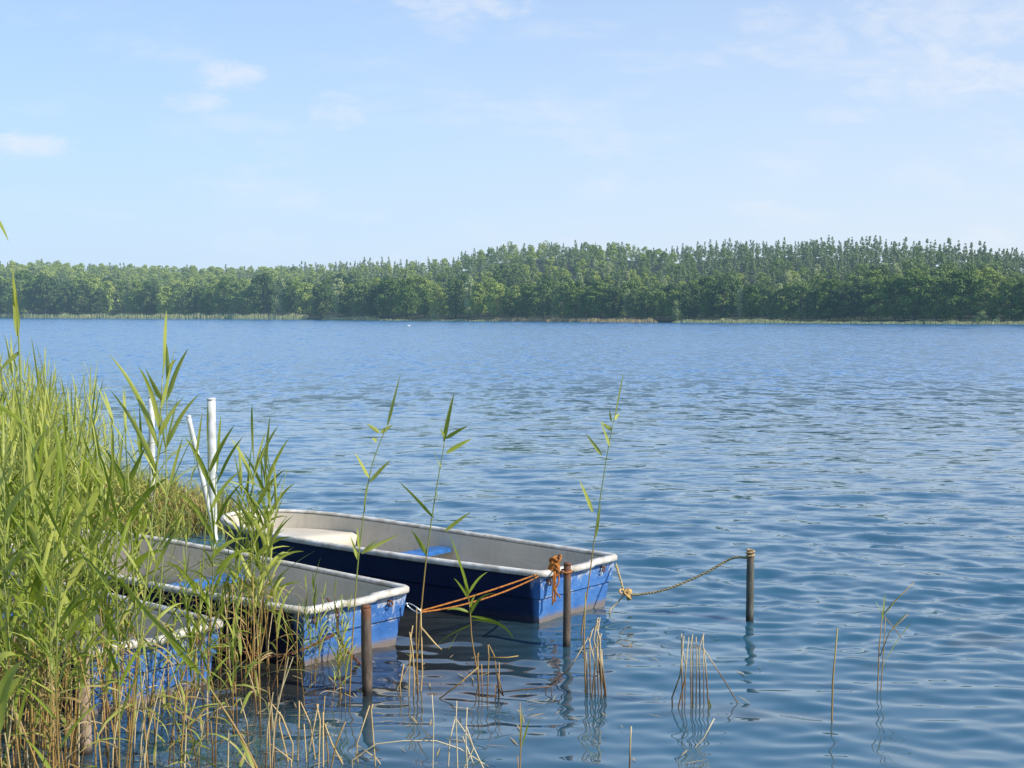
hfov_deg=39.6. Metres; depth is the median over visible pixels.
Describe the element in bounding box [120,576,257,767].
reed
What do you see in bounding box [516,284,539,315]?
broadleaf tree
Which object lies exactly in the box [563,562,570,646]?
mooring post
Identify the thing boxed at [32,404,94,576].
reed
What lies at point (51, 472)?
reed
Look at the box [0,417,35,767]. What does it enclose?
reed
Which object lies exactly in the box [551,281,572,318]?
dark broadleaf tree
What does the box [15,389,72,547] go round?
reed
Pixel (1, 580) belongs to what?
reed
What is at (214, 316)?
shore reeds
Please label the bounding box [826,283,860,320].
dark broadleaf tree
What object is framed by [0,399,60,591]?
reed
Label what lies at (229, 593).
reed
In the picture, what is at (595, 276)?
broadleaf tree
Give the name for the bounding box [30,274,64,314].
dark broadleaf tree
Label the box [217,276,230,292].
broadleaf tree
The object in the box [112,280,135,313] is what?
broadleaf tree
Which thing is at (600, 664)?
reed stubble
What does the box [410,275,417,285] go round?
broadleaf tree
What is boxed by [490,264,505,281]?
broadleaf tree
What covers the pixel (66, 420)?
reed
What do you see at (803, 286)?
dark broadleaf tree
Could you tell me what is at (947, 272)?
broadleaf tree
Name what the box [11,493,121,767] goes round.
reed
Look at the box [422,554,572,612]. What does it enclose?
mooring rope
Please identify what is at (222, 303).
broadleaf tree
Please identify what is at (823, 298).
broadleaf tree
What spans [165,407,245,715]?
reed
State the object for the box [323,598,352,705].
reed
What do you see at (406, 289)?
broadleaf tree
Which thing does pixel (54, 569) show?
reed
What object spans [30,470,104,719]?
reed
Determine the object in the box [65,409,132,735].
reed
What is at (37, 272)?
birch tree
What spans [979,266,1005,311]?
broadleaf tree
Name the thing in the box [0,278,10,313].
dark broadleaf tree
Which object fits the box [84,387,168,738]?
reed
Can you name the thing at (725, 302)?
broadleaf tree
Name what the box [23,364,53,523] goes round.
reed
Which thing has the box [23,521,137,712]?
reed
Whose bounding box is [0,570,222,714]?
rowing boat
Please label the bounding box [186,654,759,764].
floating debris
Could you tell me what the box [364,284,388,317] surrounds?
dark broadleaf tree
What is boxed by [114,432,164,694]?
reed
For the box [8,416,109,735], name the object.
reed
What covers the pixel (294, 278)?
broadleaf tree
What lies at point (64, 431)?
reed
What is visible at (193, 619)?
reed
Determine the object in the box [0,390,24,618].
reed
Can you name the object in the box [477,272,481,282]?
pine tree
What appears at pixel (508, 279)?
dark broadleaf tree
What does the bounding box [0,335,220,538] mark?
reed bed
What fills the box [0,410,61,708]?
reed
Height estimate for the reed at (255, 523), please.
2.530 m
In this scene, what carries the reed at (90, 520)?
in the lake water
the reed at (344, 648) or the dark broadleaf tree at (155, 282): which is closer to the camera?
the reed at (344, 648)
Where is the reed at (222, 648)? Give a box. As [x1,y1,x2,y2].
[202,580,251,697]
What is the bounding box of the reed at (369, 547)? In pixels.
[349,377,399,694]
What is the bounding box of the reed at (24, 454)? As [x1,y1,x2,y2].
[16,410,32,560]
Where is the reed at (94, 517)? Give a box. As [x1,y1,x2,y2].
[46,448,111,719]
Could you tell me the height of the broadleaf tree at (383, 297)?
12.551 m
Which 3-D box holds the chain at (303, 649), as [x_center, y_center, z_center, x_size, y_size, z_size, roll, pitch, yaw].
[-1.460,1.655,8.988,0.937,0.128,0.127,-3,4,-42]
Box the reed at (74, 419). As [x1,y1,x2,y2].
[54,394,83,570]
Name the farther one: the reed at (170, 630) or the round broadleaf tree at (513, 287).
the round broadleaf tree at (513, 287)
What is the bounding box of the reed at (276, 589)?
[258,516,304,686]
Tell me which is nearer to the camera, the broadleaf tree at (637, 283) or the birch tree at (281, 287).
the broadleaf tree at (637, 283)
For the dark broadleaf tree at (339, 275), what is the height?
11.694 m
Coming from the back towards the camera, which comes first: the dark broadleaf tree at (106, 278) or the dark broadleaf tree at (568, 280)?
the dark broadleaf tree at (106, 278)
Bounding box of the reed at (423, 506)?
[400,395,470,673]
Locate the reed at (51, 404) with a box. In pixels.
[17,375,70,529]
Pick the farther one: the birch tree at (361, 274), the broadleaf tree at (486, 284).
the birch tree at (361, 274)
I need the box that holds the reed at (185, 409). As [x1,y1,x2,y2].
[147,344,196,752]
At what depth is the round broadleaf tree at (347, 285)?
458.95 m
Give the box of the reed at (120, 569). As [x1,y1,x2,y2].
[82,461,147,721]
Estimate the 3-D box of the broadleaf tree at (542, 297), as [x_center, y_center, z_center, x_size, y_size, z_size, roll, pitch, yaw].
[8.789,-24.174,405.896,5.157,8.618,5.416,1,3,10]
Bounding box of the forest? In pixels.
[0,235,1023,312]
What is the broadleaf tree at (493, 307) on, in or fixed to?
on the hill
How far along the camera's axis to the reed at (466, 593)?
8.90 m
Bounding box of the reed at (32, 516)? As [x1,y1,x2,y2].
[1,414,65,728]
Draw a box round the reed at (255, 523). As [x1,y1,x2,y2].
[227,418,303,652]
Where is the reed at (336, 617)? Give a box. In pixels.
[326,581,350,662]
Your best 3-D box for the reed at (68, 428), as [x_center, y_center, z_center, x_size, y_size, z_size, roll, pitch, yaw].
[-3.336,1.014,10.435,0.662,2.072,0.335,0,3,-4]
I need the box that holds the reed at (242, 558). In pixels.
[215,432,285,675]
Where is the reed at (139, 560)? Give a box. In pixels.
[97,423,162,767]
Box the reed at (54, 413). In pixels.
[21,385,73,529]
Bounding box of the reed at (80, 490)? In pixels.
[58,434,113,692]
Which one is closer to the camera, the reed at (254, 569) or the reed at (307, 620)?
the reed at (307, 620)
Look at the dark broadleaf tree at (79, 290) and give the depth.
584.59 m
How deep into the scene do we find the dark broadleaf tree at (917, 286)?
301.52 m
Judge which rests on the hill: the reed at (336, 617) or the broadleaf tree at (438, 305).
the broadleaf tree at (438, 305)
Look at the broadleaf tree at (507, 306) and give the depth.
385.78 m
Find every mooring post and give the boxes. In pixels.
[77,656,92,755]
[360,604,371,695]
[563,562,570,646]
[746,550,753,621]
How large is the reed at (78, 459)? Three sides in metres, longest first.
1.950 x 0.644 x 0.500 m
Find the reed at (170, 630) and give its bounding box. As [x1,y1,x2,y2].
[164,594,200,717]
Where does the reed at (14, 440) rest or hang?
in the lake water
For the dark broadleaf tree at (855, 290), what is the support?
on the hill
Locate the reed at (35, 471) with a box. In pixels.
[0,401,61,559]
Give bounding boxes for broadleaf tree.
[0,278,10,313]
[0,278,11,300]
[3,278,26,313]
[10,270,31,311]
[20,274,45,312]
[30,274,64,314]
[39,270,54,279]
[55,280,79,309]
[56,283,74,314]
[70,280,94,314]
[71,277,95,313]
[77,271,88,295]
[87,273,101,290]
[88,278,104,313]
[90,288,110,314]
[95,280,121,313]
[100,276,115,288]
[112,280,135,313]
[126,282,148,314]
[135,281,162,314]
[141,281,158,314]
[155,286,175,314]
[164,284,185,315]
[168,278,178,288]
[169,287,192,314]
[179,277,194,305]
[185,286,201,314]
[197,287,216,314]
[204,279,220,306]
[206,286,222,312]
[211,278,233,314]
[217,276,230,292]
[224,276,249,314]
[237,285,263,314]
[248,273,277,314]
[265,280,286,310]
[279,280,302,313]
[287,276,300,308]
[294,282,316,314]
[296,289,313,310]
[302,278,313,283]
[309,283,329,317]
[320,279,333,301]
[322,272,334,284]
[325,287,336,313]
[330,273,346,291]
[332,283,354,314]
[336,288,353,316]
[344,270,364,294]
[349,278,377,317]
[350,283,367,315]
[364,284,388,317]
[369,277,385,312]
[373,278,401,318]
[380,275,395,281]
[391,279,411,316]
[394,278,419,318]
[409,277,433,314]
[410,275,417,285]
[417,287,432,318]
[427,287,447,316]
[428,283,441,308]
[435,271,447,287]
[437,287,458,315]
[444,277,465,318]
[457,273,469,289]
[458,289,479,317]
[469,283,487,318]
[479,277,501,315]
[482,272,492,278]
[484,282,508,317]
[487,283,514,314]
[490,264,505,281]
[493,275,506,285]
[501,288,516,316]
[502,263,522,287]
[510,285,521,304]
[513,283,539,317]
[515,277,527,288]
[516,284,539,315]
[528,282,554,318]
[534,285,550,309]
[536,273,547,283]
[541,276,555,300]
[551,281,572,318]
[557,276,567,301]
[560,277,580,310]
[560,281,589,317]
[579,286,594,317]
[583,277,595,288]
[585,280,611,318]
[588,271,600,285]
[599,275,614,283]
[600,286,625,318]
[611,293,625,318]
[614,270,627,287]
[621,281,638,313]
[624,288,646,319]
[634,281,641,290]
[637,286,650,306]
[637,288,657,318]
[648,291,660,316]
[652,290,666,320]
[653,282,665,292]
[659,284,678,317]
[663,289,682,316]
[673,287,690,317]
[677,283,701,318]
[687,279,702,306]
[694,275,719,310]
[698,288,714,319]
[706,277,740,318]
[715,287,728,315]
[716,270,738,302]
[729,280,749,312]
[741,284,761,317]
[742,292,763,315]
[755,283,773,313]
[758,286,780,319]
[773,283,800,319]
[785,281,816,320]
[799,281,812,308]
[802,287,830,320]
[804,274,829,312]
[815,279,843,320]
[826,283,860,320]
[827,281,849,317]
[846,275,863,306]
[848,277,876,320]
[859,269,889,309]
[860,277,895,320]
[874,265,891,304]
[879,277,909,320]
[883,273,902,308]
[897,268,935,320]
[900,267,930,319]
[918,277,955,320]
[932,261,961,278]
[935,270,967,311]
[938,270,980,320]
[957,270,981,317]
[969,278,1002,319]
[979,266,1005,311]
[994,277,1017,314]
[994,283,1023,320]
[1011,276,1023,293]
[1012,277,1023,319]
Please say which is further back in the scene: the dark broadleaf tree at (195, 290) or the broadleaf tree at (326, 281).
the dark broadleaf tree at (195, 290)
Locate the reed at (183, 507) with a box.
[117,415,230,712]
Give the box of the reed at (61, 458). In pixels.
[1,425,100,767]
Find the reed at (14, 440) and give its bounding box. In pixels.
[0,373,46,563]
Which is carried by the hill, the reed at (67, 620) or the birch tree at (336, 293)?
the birch tree at (336, 293)
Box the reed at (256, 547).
[233,447,308,670]
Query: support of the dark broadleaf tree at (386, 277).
on the hill
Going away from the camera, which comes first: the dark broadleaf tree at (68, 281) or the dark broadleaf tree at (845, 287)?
the dark broadleaf tree at (845, 287)
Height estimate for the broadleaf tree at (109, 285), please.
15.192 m
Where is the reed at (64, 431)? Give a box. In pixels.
[16,413,80,567]
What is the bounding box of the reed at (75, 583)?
[35,530,78,728]
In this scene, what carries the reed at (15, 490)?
in the lake water
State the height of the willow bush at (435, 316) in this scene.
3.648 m
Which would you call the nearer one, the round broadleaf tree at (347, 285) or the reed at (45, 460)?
the reed at (45, 460)
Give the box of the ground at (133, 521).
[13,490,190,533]
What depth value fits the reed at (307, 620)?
8.78 m
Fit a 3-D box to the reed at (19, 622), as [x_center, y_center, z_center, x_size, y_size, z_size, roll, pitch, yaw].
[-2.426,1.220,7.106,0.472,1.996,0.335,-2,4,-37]
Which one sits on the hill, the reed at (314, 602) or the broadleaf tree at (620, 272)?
the broadleaf tree at (620, 272)
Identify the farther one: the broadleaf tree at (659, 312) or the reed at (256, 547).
the broadleaf tree at (659, 312)
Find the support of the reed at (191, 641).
in the lake water
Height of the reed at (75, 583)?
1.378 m
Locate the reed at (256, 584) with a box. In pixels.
[243,464,291,685]
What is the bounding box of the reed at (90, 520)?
[71,433,137,719]
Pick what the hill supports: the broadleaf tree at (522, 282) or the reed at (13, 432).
the broadleaf tree at (522, 282)
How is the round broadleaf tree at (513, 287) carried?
on the hill
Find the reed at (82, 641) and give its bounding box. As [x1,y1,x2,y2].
[43,489,123,753]
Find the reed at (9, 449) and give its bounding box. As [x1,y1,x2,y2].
[0,402,31,548]
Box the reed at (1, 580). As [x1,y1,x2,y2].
[0,542,13,594]
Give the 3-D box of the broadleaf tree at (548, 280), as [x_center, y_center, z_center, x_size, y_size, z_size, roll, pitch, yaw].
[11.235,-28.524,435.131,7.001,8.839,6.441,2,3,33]
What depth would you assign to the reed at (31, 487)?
6.32 m
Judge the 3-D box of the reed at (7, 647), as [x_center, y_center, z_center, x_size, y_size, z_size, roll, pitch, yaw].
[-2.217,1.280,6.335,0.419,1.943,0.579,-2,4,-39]
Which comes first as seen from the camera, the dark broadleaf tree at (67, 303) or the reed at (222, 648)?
the reed at (222, 648)
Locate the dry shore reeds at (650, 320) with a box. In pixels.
[495,317,657,322]
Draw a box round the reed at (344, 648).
[333,598,360,709]
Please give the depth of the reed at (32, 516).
7.66 m
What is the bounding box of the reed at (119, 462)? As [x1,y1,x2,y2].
[44,430,139,720]
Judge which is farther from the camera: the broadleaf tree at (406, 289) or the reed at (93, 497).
the broadleaf tree at (406, 289)
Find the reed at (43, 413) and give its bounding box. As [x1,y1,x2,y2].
[11,380,69,546]
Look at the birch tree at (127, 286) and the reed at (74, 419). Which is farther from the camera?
the birch tree at (127, 286)
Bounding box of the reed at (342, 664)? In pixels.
[328,621,351,692]
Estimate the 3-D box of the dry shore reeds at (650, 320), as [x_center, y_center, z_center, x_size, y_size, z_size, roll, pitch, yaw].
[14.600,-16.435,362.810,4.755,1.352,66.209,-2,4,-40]
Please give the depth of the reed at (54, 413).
10.24 m
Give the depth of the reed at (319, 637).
8.79 m
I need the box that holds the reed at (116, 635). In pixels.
[57,455,162,767]
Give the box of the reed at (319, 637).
[311,583,334,683]
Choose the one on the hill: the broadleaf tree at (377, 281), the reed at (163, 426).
the broadleaf tree at (377, 281)
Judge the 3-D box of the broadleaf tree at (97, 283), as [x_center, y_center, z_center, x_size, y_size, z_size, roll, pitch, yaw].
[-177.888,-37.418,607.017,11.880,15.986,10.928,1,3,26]
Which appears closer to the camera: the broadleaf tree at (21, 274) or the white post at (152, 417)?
the white post at (152, 417)
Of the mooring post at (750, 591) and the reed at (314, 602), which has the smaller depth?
the reed at (314, 602)
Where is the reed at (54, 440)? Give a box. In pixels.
[19,395,97,524]
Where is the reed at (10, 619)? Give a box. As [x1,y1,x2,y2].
[0,551,28,698]
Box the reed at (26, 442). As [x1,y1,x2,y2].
[8,385,66,558]
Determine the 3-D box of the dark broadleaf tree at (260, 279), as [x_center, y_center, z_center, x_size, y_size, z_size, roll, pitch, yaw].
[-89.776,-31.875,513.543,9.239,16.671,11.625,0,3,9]
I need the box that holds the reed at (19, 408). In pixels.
[0,386,44,570]
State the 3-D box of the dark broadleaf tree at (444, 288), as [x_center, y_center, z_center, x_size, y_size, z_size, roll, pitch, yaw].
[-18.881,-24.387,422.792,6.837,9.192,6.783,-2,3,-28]
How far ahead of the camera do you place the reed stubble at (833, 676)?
8.03 m
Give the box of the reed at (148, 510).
[58,406,175,727]
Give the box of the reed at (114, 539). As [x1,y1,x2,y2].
[29,416,144,767]
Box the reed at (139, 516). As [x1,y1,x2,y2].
[104,417,193,720]
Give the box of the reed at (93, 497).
[60,453,118,766]
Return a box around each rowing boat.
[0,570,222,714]
[8,529,408,665]
[220,509,616,622]
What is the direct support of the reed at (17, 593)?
in the lake water
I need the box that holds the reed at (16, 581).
[0,476,44,732]
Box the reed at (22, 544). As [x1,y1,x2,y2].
[0,436,72,716]
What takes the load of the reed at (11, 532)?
in the lake water
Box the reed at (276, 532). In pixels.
[234,452,300,664]
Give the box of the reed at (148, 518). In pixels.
[99,394,201,733]
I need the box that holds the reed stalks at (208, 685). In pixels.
[0,564,315,767]
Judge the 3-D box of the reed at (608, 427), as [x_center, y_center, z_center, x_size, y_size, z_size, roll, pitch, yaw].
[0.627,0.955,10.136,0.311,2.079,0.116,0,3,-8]
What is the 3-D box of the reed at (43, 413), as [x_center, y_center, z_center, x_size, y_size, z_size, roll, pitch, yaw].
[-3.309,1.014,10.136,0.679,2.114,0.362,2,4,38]
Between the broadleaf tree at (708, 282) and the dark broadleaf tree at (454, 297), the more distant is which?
the dark broadleaf tree at (454, 297)
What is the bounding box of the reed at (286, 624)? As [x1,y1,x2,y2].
[268,585,316,705]
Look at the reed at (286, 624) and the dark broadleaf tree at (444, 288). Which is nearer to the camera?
the reed at (286, 624)
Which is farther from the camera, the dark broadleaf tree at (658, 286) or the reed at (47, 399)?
the dark broadleaf tree at (658, 286)
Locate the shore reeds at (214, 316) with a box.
[0,312,1023,324]
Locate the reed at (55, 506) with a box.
[0,424,128,767]
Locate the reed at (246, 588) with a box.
[230,525,269,648]
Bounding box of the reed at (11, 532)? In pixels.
[0,406,29,734]
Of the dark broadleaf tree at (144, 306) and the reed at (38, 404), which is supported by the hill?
the dark broadleaf tree at (144, 306)
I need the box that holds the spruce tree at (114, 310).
[111,285,123,314]
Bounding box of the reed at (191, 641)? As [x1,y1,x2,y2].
[178,548,225,727]
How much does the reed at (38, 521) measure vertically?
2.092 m
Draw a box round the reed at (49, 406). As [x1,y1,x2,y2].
[19,369,78,489]
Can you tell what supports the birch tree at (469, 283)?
on the hill
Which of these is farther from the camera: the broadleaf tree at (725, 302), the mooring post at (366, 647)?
the broadleaf tree at (725, 302)
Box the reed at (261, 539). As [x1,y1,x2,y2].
[242,456,284,667]
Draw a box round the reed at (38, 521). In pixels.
[1,414,81,754]
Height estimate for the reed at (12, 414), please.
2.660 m
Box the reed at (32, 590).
[0,464,103,767]
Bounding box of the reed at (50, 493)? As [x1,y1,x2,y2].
[14,428,60,568]
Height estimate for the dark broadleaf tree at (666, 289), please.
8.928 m
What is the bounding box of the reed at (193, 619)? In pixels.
[174,560,208,705]
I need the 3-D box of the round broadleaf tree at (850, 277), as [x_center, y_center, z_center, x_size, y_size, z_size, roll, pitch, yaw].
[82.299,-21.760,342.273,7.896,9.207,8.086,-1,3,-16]
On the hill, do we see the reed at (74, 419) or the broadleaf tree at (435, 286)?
the broadleaf tree at (435, 286)
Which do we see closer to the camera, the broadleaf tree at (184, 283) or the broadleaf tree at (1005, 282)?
the broadleaf tree at (1005, 282)
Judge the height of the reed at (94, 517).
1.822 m
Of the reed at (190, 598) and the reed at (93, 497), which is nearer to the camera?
the reed at (93, 497)
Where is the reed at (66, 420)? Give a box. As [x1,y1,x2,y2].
[39,396,80,542]
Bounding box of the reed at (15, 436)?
[6,399,44,539]
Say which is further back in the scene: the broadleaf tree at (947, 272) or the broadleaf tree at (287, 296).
the broadleaf tree at (287, 296)
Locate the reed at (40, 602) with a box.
[7,489,101,764]
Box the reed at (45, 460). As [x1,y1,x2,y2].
[27,391,73,581]
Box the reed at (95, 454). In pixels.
[62,373,134,725]
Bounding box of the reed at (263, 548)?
[214,407,288,680]
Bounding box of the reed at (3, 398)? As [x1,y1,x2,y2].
[0,385,44,532]
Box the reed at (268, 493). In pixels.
[237,440,292,669]
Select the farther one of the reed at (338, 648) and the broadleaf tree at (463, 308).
the broadleaf tree at (463, 308)
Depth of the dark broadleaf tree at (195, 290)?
537.54 m
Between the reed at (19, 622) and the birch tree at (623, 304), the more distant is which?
the birch tree at (623, 304)
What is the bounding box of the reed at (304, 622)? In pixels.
[289,574,322,670]
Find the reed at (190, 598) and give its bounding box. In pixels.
[155,514,226,704]
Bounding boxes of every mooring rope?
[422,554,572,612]
[609,549,754,613]
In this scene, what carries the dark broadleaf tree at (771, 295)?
on the hill
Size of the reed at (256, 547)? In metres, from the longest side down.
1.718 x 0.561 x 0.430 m
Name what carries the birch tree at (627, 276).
on the hill
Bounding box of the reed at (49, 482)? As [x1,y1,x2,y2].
[1,420,88,748]
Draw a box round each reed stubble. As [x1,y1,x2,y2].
[169,688,208,762]
[214,576,299,694]
[268,696,380,767]
[352,695,487,767]
[397,608,456,696]
[439,645,551,699]
[517,705,529,767]
[545,592,606,697]
[629,726,631,767]
[671,633,737,707]
[695,718,714,746]
[831,628,837,720]
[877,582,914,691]
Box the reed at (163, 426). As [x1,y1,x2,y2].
[110,310,183,767]
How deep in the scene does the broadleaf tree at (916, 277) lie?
299.03 m
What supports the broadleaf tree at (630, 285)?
on the hill
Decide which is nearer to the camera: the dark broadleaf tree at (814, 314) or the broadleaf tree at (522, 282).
the dark broadleaf tree at (814, 314)
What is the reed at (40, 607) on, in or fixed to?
in the lake water
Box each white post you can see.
[148,395,155,511]
[207,398,216,534]
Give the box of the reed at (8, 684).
[0,651,21,732]
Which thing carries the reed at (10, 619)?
in the lake water
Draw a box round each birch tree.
[28,265,39,275]
[122,280,134,311]
[276,278,286,315]
[331,277,343,316]
[353,271,363,286]
[463,276,473,312]
[528,264,539,284]
[574,272,582,280]
[576,281,585,309]
[621,270,629,289]
[622,288,633,314]
[737,285,744,318]
[772,283,784,307]
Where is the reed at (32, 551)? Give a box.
[3,431,64,719]
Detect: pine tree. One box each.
[442,276,447,298]
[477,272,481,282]
[510,274,515,293]
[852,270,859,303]
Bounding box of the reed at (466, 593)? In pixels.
[438,536,512,678]
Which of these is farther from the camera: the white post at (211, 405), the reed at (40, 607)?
the white post at (211, 405)
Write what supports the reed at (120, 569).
in the lake water
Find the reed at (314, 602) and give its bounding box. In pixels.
[308,560,331,678]
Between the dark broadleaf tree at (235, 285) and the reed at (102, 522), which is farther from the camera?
the dark broadleaf tree at (235, 285)
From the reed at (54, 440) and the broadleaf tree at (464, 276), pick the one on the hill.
the broadleaf tree at (464, 276)
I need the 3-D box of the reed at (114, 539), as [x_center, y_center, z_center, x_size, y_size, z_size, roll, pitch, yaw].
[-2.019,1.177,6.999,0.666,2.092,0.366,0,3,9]
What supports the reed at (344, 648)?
in the lake water
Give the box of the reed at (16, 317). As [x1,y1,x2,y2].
[0,259,59,767]
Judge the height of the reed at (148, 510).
2.101 m
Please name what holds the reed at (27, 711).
in the lake water
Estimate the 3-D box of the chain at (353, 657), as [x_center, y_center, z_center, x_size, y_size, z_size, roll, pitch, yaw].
[-1.106,1.632,9.318,0.254,0.443,0.071,1,3,14]
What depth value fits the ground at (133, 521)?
15.04 m
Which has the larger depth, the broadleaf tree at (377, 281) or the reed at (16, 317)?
the broadleaf tree at (377, 281)
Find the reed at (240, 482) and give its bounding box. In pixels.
[190,443,288,668]
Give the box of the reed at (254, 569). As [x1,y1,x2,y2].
[241,500,282,658]
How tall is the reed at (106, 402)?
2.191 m
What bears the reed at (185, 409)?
in the lake water
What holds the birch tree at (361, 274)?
on the hill
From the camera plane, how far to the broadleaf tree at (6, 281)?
654.36 m
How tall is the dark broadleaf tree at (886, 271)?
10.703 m
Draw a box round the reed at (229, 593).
[215,493,252,663]
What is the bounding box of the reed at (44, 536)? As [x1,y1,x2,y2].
[0,432,59,767]
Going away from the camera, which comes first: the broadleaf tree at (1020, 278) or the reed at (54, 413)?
the reed at (54, 413)
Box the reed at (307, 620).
[301,585,330,683]
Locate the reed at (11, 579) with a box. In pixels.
[0,494,30,677]
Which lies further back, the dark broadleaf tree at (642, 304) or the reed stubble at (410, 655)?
the dark broadleaf tree at (642, 304)
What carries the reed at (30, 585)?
in the lake water
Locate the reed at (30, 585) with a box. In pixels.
[0,482,48,767]
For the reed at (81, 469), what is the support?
in the lake water
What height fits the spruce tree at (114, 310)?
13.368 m
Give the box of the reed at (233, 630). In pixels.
[200,548,248,733]
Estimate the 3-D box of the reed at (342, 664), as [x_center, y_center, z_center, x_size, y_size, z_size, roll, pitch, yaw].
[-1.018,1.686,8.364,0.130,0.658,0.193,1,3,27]
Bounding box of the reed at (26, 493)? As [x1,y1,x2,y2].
[2,409,53,688]
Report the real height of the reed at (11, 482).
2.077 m
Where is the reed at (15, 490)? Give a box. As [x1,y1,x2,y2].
[0,395,28,567]
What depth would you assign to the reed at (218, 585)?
9.26 m
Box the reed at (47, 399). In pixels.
[26,381,78,580]
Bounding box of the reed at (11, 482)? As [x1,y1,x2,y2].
[0,424,48,586]
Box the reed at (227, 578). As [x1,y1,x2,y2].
[218,548,232,666]
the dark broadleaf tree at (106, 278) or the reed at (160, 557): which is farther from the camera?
the dark broadleaf tree at (106, 278)
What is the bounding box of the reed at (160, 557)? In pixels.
[99,436,196,767]
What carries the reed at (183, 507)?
in the lake water
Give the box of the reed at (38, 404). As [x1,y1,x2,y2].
[14,391,44,524]
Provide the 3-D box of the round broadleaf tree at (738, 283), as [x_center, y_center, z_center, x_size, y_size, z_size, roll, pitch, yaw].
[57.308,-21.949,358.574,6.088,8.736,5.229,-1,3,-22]
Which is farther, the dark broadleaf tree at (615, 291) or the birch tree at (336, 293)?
the birch tree at (336, 293)
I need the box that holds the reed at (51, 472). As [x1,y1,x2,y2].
[14,400,80,580]
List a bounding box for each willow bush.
[430,311,440,319]
[670,300,684,321]
[973,310,987,322]
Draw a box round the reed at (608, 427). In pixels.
[579,373,623,634]
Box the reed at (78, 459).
[44,403,102,574]
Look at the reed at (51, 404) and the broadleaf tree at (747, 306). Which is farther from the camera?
the broadleaf tree at (747, 306)
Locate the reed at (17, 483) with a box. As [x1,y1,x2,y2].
[0,386,33,546]
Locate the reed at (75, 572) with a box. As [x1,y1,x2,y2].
[23,487,101,756]
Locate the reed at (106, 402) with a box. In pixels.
[70,384,142,719]
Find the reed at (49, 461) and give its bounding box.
[16,422,72,757]
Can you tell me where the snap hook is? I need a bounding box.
[405,602,419,613]
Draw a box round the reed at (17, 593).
[9,520,43,680]
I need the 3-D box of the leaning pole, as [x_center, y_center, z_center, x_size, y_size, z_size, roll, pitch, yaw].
[-3.110,1.086,14.422,0.367,1.546,0.051,0,3,0]
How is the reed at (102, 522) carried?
in the lake water
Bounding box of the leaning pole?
[186,415,217,539]
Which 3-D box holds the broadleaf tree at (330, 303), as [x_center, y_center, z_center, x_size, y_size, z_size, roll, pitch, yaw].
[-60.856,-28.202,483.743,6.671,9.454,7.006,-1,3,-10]
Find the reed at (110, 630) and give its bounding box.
[11,404,152,764]
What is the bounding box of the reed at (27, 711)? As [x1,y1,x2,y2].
[8,624,52,747]
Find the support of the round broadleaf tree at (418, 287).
on the hill
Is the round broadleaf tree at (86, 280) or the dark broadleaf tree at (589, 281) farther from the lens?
the round broadleaf tree at (86, 280)
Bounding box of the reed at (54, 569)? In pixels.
[3,427,70,713]
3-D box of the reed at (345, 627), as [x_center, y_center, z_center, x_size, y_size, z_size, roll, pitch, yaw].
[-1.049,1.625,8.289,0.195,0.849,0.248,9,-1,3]
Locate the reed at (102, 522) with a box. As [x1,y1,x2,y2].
[43,422,139,767]
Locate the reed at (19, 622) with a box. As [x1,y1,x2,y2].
[0,428,62,763]
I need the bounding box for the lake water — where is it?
[0,318,1023,767]
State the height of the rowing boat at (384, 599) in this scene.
0.593 m
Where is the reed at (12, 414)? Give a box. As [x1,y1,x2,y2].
[0,221,34,440]
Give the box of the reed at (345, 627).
[319,595,354,707]
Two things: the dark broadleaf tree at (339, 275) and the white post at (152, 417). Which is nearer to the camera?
the white post at (152, 417)
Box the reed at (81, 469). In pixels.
[15,425,111,649]
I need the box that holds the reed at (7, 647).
[0,517,65,767]
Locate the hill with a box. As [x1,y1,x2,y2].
[1,257,1023,323]
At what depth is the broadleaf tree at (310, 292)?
530.15 m
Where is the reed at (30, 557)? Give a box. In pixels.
[0,428,72,682]
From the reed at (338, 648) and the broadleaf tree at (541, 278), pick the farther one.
the broadleaf tree at (541, 278)
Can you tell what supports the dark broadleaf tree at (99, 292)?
on the hill
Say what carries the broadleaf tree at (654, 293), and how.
on the hill
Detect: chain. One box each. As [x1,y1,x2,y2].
[212,633,336,657]
[326,598,360,663]
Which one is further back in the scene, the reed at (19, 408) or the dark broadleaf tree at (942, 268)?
the dark broadleaf tree at (942, 268)
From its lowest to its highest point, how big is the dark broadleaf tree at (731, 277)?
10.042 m
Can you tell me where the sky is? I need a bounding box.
[0,0,1023,277]
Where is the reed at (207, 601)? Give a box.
[171,503,236,734]
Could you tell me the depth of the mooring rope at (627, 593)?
10.83 m
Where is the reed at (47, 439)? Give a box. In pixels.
[12,393,75,527]
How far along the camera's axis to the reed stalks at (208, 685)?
6.90 m
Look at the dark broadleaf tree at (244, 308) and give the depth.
517.32 m
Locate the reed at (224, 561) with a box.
[179,418,254,693]
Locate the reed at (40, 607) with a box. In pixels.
[10,445,74,732]
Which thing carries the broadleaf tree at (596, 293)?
on the hill
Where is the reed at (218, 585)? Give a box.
[193,526,239,637]
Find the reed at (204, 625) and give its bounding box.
[180,519,224,674]
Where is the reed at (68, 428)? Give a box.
[10,387,91,553]
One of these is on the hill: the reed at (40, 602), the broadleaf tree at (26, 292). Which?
the broadleaf tree at (26, 292)
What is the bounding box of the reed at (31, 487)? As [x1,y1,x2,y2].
[1,440,108,767]

